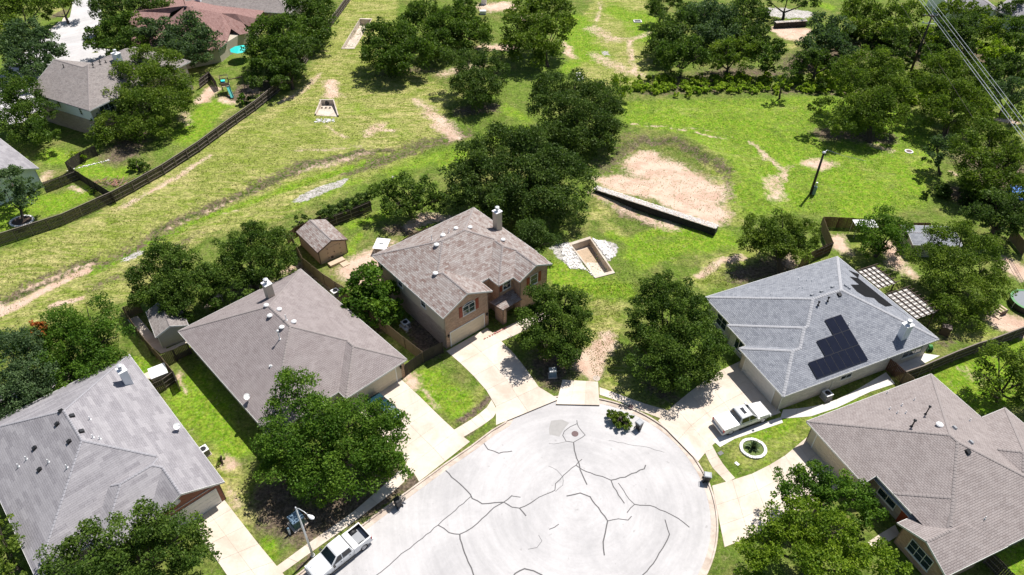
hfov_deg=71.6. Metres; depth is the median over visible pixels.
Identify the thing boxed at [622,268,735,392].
oak tree
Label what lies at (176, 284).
oak tree
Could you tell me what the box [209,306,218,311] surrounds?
shrub
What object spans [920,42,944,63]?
oak tree
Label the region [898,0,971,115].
service wire
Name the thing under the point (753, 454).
stone planter
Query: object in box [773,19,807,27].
gabion wall
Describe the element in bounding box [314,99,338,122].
culvert headwall
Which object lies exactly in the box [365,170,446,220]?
oak tree
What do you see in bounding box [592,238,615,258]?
rip rap
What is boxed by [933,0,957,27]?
oak tree
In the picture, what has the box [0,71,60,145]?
oak tree
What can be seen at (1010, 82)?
oak tree
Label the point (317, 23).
oak tree
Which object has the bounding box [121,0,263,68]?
house
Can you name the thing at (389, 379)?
garage door
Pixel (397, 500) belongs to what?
wheeled bin
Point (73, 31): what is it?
road
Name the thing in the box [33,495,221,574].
oak tree
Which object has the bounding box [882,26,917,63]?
oak tree
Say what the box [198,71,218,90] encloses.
fence
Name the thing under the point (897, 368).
fence
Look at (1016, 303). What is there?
trampoline
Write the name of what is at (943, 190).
undergrowth
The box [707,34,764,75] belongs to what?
oak tree
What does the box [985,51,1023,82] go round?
oak tree
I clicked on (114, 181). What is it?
brush pile
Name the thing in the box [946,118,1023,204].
oak tree
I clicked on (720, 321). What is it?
window
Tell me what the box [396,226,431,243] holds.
fence
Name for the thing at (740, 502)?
driveway
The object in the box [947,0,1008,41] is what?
oak tree
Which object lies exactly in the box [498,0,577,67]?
oak tree
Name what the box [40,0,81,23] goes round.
oak tree
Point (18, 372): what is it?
oak tree
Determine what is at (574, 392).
sidewalk
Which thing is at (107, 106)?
window
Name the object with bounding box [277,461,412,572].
sidewalk
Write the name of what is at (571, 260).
rip rap
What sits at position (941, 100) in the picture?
oak tree
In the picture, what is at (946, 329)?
brown cabinet
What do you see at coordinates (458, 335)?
garage door
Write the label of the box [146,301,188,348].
shed
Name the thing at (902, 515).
front door
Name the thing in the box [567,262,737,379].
grass
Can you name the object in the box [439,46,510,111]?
oak tree
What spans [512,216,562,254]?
oak tree
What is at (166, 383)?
fence
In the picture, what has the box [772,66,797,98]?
oak tree
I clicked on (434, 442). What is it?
driveway
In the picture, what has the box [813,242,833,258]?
fence
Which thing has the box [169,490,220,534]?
garage door
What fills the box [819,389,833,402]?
air conditioner
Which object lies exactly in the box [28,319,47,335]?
dead sprig
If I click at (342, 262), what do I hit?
wooden ramp
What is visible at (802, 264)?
fence
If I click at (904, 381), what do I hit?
fence
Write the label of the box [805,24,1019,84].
undergrowth
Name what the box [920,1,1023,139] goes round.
power wire
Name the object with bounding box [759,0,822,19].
oak tree
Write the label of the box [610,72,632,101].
sapling
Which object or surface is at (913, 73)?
undergrowth
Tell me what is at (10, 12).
oak tree
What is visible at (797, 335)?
house
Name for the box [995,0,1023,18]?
oak tree
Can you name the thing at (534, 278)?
window
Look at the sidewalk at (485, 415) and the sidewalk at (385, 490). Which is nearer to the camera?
the sidewalk at (385, 490)
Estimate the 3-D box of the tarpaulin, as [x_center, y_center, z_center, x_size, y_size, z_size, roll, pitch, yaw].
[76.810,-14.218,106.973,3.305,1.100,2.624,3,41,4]
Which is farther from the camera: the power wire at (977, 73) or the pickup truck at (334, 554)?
the power wire at (977, 73)
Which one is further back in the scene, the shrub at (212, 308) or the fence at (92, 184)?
the fence at (92, 184)
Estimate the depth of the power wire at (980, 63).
116.24 m
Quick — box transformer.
[287,509,308,533]
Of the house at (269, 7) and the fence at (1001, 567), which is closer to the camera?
the fence at (1001, 567)
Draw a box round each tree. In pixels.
[0,0,59,31]
[0,16,69,86]
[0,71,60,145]
[0,164,44,221]
[0,325,59,420]
[0,513,28,574]
[8,291,138,394]
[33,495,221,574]
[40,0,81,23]
[81,9,149,56]
[83,43,200,147]
[86,0,175,31]
[124,235,220,321]
[130,10,226,67]
[199,220,298,309]
[239,12,313,89]
[244,36,321,89]
[248,366,414,508]
[279,0,339,43]
[338,260,404,327]
[359,16,436,77]
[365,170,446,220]
[395,0,469,58]
[436,120,600,233]
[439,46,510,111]
[441,0,493,53]
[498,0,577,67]
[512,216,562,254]
[514,281,596,368]
[525,67,628,164]
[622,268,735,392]
[640,6,699,64]
[643,0,682,22]
[653,34,713,77]
[679,0,741,52]
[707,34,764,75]
[722,0,772,44]
[733,493,912,574]
[735,207,821,273]
[748,41,788,73]
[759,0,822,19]
[770,459,888,534]
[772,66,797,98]
[787,46,842,81]
[794,10,860,59]
[807,44,917,142]
[835,0,886,41]
[853,204,914,258]
[874,0,932,41]
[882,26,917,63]
[901,219,1018,331]
[908,47,1000,142]
[918,24,939,53]
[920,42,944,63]
[921,133,958,175]
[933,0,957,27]
[933,11,987,56]
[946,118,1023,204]
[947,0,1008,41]
[958,187,1023,238]
[970,339,1023,408]
[975,34,1016,66]
[980,75,1023,116]
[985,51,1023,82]
[989,14,1023,54]
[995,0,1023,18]
[1000,104,1023,129]
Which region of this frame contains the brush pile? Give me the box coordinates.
[94,176,133,186]
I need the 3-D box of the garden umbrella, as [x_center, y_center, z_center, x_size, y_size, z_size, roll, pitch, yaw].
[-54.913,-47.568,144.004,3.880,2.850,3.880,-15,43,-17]
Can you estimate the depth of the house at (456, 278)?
85.03 m
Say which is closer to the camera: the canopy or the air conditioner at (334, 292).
the air conditioner at (334, 292)
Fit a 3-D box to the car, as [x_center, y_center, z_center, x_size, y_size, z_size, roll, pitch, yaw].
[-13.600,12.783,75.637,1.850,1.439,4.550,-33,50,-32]
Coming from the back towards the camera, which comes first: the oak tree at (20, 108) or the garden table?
the oak tree at (20, 108)
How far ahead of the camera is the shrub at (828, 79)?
134.95 m
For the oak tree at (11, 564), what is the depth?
60.74 m
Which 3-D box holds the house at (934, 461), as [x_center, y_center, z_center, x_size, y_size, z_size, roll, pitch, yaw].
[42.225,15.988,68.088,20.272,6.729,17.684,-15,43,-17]
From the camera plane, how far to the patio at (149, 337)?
84.94 m
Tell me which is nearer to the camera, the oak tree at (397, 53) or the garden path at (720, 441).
the garden path at (720, 441)
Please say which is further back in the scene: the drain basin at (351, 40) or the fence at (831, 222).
the drain basin at (351, 40)
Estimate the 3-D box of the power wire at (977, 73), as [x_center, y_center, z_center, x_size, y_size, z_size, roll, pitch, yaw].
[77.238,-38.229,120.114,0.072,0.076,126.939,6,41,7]
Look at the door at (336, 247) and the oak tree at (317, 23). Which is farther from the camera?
the oak tree at (317, 23)
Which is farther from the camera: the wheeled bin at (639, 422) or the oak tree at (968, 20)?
the oak tree at (968, 20)
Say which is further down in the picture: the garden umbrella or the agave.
the agave
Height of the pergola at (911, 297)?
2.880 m
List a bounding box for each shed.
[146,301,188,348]
[296,219,347,264]
[899,225,961,256]
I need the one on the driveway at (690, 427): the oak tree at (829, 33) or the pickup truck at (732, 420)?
the pickup truck at (732, 420)
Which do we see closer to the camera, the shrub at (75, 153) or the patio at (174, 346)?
the patio at (174, 346)
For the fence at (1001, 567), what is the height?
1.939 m
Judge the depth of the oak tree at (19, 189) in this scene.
101.03 m
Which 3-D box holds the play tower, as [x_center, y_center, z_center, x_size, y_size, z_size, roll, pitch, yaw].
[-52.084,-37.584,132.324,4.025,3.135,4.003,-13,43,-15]
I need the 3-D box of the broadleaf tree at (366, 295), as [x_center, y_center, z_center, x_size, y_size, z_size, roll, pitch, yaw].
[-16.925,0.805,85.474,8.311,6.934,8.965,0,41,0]
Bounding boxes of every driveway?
[191,500,283,574]
[358,379,469,480]
[447,328,557,424]
[658,361,780,460]
[712,437,837,546]
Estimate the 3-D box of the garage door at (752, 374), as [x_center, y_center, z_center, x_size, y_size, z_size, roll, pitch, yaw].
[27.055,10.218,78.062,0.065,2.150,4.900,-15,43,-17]
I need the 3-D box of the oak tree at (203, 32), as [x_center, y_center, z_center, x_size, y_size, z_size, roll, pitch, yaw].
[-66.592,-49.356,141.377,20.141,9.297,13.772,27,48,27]
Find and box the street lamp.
[295,507,314,557]
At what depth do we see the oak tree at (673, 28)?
142.84 m
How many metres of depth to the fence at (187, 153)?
109.31 m
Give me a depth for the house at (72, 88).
121.00 m
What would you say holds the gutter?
on the road at (542, 490)
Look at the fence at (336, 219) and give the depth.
102.26 m
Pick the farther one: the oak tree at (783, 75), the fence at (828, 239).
the oak tree at (783, 75)
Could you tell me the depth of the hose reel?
82.62 m
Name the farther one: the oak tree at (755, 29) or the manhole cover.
the oak tree at (755, 29)
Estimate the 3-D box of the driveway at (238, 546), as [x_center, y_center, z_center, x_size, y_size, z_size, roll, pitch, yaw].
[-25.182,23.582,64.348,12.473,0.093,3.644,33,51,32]
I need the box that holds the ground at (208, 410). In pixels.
[0,0,1023,574]
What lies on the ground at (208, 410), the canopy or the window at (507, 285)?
the canopy
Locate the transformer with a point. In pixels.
(293, 524)
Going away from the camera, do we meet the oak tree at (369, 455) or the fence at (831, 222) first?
the oak tree at (369, 455)
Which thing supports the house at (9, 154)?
on the ground at (208, 410)
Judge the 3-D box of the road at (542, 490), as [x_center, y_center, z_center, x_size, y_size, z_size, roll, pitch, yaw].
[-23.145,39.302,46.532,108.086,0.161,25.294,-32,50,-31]
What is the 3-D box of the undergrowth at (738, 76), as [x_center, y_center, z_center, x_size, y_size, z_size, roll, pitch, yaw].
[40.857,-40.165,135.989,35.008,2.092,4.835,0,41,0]
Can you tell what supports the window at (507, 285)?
in the house at (456, 278)
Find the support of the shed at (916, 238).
on the ground at (208, 410)
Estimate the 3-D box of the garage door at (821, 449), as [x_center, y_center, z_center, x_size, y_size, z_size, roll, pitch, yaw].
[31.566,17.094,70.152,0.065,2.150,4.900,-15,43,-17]
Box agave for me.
[744,439,759,450]
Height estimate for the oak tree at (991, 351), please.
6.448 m
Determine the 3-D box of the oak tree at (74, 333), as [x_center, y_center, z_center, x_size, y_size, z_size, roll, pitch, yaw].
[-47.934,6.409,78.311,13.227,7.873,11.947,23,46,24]
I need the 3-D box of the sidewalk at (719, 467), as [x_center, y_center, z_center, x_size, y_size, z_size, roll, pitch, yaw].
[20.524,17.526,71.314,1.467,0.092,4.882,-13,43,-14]
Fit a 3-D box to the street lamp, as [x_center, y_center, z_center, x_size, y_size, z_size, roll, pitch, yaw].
[-17.076,21.354,60.751,2.241,8.055,0.396,21,45,23]
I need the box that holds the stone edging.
[67,159,109,170]
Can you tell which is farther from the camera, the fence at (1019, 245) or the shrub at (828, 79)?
the shrub at (828, 79)
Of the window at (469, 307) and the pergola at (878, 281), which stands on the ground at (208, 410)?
the pergola at (878, 281)
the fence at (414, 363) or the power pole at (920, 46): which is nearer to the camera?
the fence at (414, 363)
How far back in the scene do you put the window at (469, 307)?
82.00 m
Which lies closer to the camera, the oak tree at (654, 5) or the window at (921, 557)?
the window at (921, 557)
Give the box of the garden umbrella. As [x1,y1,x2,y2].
[230,45,244,58]
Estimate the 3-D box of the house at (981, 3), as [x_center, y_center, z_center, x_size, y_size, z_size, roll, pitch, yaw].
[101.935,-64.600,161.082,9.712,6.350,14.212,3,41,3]
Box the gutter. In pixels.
[300,400,715,574]
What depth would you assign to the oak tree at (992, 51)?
136.90 m
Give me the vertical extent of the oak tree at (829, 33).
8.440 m
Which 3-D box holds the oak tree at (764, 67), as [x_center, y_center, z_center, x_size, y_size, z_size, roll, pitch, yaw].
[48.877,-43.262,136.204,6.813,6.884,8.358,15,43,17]
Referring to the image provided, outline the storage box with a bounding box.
[148,363,169,384]
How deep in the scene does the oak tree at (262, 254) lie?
87.94 m
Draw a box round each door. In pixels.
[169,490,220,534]
[327,246,334,259]
[333,243,341,256]
[358,369,396,403]
[451,314,483,345]
[742,359,773,401]
[812,436,851,478]
[895,511,908,522]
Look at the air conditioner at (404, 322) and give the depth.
85.37 m
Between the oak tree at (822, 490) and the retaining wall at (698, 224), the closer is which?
the oak tree at (822, 490)
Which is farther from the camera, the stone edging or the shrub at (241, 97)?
the shrub at (241, 97)
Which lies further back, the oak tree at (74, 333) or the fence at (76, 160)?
the fence at (76, 160)
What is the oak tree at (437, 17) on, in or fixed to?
on the ground at (208, 410)
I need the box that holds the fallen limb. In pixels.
[606,409,633,429]
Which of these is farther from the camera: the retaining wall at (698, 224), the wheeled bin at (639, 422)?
the retaining wall at (698, 224)
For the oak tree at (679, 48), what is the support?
on the ground at (208, 410)
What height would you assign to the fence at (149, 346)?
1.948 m
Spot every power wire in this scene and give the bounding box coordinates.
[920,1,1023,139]
[923,1,1023,134]
[928,0,1023,124]
[932,0,1023,119]
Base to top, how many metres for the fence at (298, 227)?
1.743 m
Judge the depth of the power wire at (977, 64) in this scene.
115.21 m
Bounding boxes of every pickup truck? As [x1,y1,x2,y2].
[304,522,372,574]
[711,401,770,434]
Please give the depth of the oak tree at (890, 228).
93.48 m
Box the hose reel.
[926,344,933,351]
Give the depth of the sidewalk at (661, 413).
76.84 m
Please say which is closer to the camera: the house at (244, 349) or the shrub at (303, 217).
the house at (244, 349)
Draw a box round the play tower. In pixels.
[219,74,244,97]
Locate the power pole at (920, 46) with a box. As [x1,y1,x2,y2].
[909,14,938,71]
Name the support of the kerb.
on the road at (542, 490)
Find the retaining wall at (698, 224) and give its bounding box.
[594,186,718,234]
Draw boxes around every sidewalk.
[49,17,65,29]
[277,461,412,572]
[453,400,496,436]
[556,380,598,405]
[599,387,668,419]
[705,441,734,481]
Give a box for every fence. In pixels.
[0,0,349,244]
[42,170,77,192]
[65,146,97,179]
[75,170,116,203]
[122,303,174,377]
[151,370,180,391]
[160,343,191,364]
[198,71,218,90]
[287,216,320,242]
[290,235,423,362]
[323,201,371,225]
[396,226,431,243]
[404,342,443,376]
[799,250,815,267]
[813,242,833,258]
[820,217,832,244]
[820,217,930,229]
[885,359,905,381]
[899,372,914,383]
[900,326,1023,382]
[982,554,1014,574]
[1009,233,1023,254]
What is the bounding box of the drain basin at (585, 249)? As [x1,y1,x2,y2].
[569,237,614,278]
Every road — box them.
[0,0,109,124]
[332,401,713,574]
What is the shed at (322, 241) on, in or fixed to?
on the ground at (208, 410)
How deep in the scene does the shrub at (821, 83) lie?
132.81 m
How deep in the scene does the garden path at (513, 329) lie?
85.33 m
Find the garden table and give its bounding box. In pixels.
[372,238,390,253]
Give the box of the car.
[367,392,401,418]
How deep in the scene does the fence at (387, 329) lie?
86.00 m
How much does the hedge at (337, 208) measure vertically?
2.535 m
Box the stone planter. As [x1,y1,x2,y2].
[739,437,766,458]
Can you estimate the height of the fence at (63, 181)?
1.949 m
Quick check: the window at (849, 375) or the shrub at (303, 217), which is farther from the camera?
the shrub at (303, 217)
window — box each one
[99,102,115,115]
[420,300,426,309]
[462,300,475,316]
[503,280,510,290]
[530,272,537,284]
[716,313,727,332]
[733,337,743,354]
[839,372,852,381]
[876,487,896,510]
[900,346,923,359]
[905,538,933,572]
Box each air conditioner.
[199,444,211,456]
[330,287,338,298]
[400,319,411,330]
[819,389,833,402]
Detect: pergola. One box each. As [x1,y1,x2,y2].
[857,264,899,293]
[885,285,938,327]
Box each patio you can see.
[128,316,165,352]
[161,341,186,353]
[895,353,938,371]
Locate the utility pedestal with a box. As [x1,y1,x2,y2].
[548,367,556,378]
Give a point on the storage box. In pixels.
(159, 371)
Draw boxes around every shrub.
[67,151,86,158]
[127,158,150,170]
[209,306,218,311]
[217,455,224,465]
[235,93,251,105]
[294,214,311,226]
[805,70,842,84]
[815,77,825,91]
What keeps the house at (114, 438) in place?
on the ground at (208, 410)
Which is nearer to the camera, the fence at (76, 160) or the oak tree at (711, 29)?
the fence at (76, 160)
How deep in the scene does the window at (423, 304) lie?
82.72 m
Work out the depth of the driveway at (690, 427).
76.53 m
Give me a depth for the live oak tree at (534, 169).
99.61 m
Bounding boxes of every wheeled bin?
[392,495,402,509]
[634,418,643,431]
[702,471,711,482]
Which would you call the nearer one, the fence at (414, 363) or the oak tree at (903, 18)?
the fence at (414, 363)
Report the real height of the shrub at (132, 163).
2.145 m
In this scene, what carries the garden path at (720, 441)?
on the ground at (208, 410)
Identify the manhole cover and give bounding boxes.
[905,149,912,153]
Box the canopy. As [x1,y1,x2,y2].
[849,220,877,237]
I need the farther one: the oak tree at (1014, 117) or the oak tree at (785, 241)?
the oak tree at (1014, 117)
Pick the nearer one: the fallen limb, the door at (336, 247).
the fallen limb
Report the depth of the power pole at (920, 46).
135.31 m
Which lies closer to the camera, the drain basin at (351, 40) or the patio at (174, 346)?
the patio at (174, 346)
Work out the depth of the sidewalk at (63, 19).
159.73 m
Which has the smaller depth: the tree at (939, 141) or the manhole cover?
the tree at (939, 141)
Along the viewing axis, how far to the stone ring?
102.32 m
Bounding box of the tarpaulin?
[1006,185,1023,200]
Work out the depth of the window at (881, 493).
66.83 m
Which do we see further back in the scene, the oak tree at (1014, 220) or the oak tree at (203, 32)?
the oak tree at (203, 32)
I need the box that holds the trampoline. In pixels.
[1008,289,1023,314]
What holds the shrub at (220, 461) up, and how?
on the ground at (208, 410)
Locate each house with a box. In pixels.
[0,138,42,204]
[0,354,225,574]
[28,47,193,138]
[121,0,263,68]
[178,268,406,439]
[182,0,307,23]
[372,206,551,348]
[705,256,938,410]
[805,373,1023,574]
[926,0,998,26]
[988,0,1023,30]
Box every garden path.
[492,313,542,340]
[712,417,782,446]
[781,372,894,418]
[868,525,898,545]
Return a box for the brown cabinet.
[939,322,952,336]
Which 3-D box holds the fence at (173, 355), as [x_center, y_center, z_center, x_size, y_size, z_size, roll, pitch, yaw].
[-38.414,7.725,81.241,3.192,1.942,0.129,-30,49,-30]
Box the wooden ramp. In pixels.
[328,257,349,267]
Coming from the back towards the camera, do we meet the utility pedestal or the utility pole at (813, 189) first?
the utility pole at (813, 189)
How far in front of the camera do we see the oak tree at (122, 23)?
141.32 m
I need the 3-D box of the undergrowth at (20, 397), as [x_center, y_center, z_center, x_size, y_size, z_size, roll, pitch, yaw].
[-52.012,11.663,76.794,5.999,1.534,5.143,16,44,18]
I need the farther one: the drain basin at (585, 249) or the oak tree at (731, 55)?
the oak tree at (731, 55)
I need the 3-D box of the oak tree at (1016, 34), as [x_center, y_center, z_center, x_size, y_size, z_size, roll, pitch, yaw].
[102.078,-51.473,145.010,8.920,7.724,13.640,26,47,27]
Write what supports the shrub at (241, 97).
on the ground at (208, 410)
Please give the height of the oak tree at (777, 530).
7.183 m
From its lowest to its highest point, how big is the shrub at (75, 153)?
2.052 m
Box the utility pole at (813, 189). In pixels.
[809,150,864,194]
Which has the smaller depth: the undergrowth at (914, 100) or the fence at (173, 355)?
the fence at (173, 355)
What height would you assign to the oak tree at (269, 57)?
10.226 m
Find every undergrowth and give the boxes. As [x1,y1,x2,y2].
[0,377,50,410]
[634,70,814,86]
[650,1,786,54]
[792,54,1022,108]
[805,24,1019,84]
[898,82,993,114]
[920,183,1023,225]
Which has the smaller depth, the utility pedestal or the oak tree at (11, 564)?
the oak tree at (11, 564)
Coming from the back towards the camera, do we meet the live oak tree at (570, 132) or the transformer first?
the live oak tree at (570, 132)
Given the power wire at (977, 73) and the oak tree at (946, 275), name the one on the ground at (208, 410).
the oak tree at (946, 275)
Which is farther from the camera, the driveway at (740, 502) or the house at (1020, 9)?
the house at (1020, 9)
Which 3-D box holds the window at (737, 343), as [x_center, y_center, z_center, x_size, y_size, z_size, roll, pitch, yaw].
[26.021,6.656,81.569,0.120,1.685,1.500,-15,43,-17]
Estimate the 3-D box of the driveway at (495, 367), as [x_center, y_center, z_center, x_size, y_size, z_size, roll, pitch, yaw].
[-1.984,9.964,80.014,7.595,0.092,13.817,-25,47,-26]
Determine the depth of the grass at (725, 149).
117.92 m
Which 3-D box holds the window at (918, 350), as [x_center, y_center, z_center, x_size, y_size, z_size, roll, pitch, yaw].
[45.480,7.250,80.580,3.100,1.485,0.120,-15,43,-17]
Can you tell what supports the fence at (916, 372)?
on the ground at (208, 410)
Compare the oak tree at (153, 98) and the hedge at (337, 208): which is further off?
the oak tree at (153, 98)
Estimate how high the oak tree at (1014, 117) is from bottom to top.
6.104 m
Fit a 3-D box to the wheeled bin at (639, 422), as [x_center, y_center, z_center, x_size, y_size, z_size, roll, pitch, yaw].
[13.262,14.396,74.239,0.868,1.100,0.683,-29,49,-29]
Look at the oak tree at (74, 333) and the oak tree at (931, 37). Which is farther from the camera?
the oak tree at (931, 37)
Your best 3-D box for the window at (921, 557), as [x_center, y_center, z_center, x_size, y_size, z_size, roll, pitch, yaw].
[35.621,23.398,62.081,0.120,1.685,2.500,-15,43,-17]
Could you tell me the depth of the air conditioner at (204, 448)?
71.53 m
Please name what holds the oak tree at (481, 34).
on the ground at (208, 410)
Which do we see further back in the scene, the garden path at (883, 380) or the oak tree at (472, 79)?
the oak tree at (472, 79)
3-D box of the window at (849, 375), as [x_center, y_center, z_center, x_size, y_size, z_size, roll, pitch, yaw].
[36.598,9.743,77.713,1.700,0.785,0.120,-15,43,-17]
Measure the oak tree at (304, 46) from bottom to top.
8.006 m
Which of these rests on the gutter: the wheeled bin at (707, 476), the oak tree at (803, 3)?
the wheeled bin at (707, 476)
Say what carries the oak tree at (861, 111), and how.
on the ground at (208, 410)
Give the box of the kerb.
[296,396,717,574]
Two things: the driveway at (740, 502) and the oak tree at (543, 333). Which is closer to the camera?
the driveway at (740, 502)
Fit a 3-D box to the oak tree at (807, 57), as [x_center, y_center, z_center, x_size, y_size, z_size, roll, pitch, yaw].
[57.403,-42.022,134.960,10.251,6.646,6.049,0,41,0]
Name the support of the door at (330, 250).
in the shed at (322, 241)
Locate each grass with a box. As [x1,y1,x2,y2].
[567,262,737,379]
[572,0,932,296]
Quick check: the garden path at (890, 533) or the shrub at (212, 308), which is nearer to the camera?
the garden path at (890, 533)
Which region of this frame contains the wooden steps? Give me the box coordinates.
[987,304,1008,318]
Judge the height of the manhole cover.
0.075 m
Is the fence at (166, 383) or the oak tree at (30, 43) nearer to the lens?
the fence at (166, 383)
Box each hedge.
[315,190,372,221]
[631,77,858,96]
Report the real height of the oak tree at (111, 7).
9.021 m
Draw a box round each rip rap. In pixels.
[560,243,591,274]
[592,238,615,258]
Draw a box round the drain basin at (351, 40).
[341,18,371,48]
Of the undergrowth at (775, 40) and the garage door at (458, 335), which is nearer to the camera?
the garage door at (458, 335)
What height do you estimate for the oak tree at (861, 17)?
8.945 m

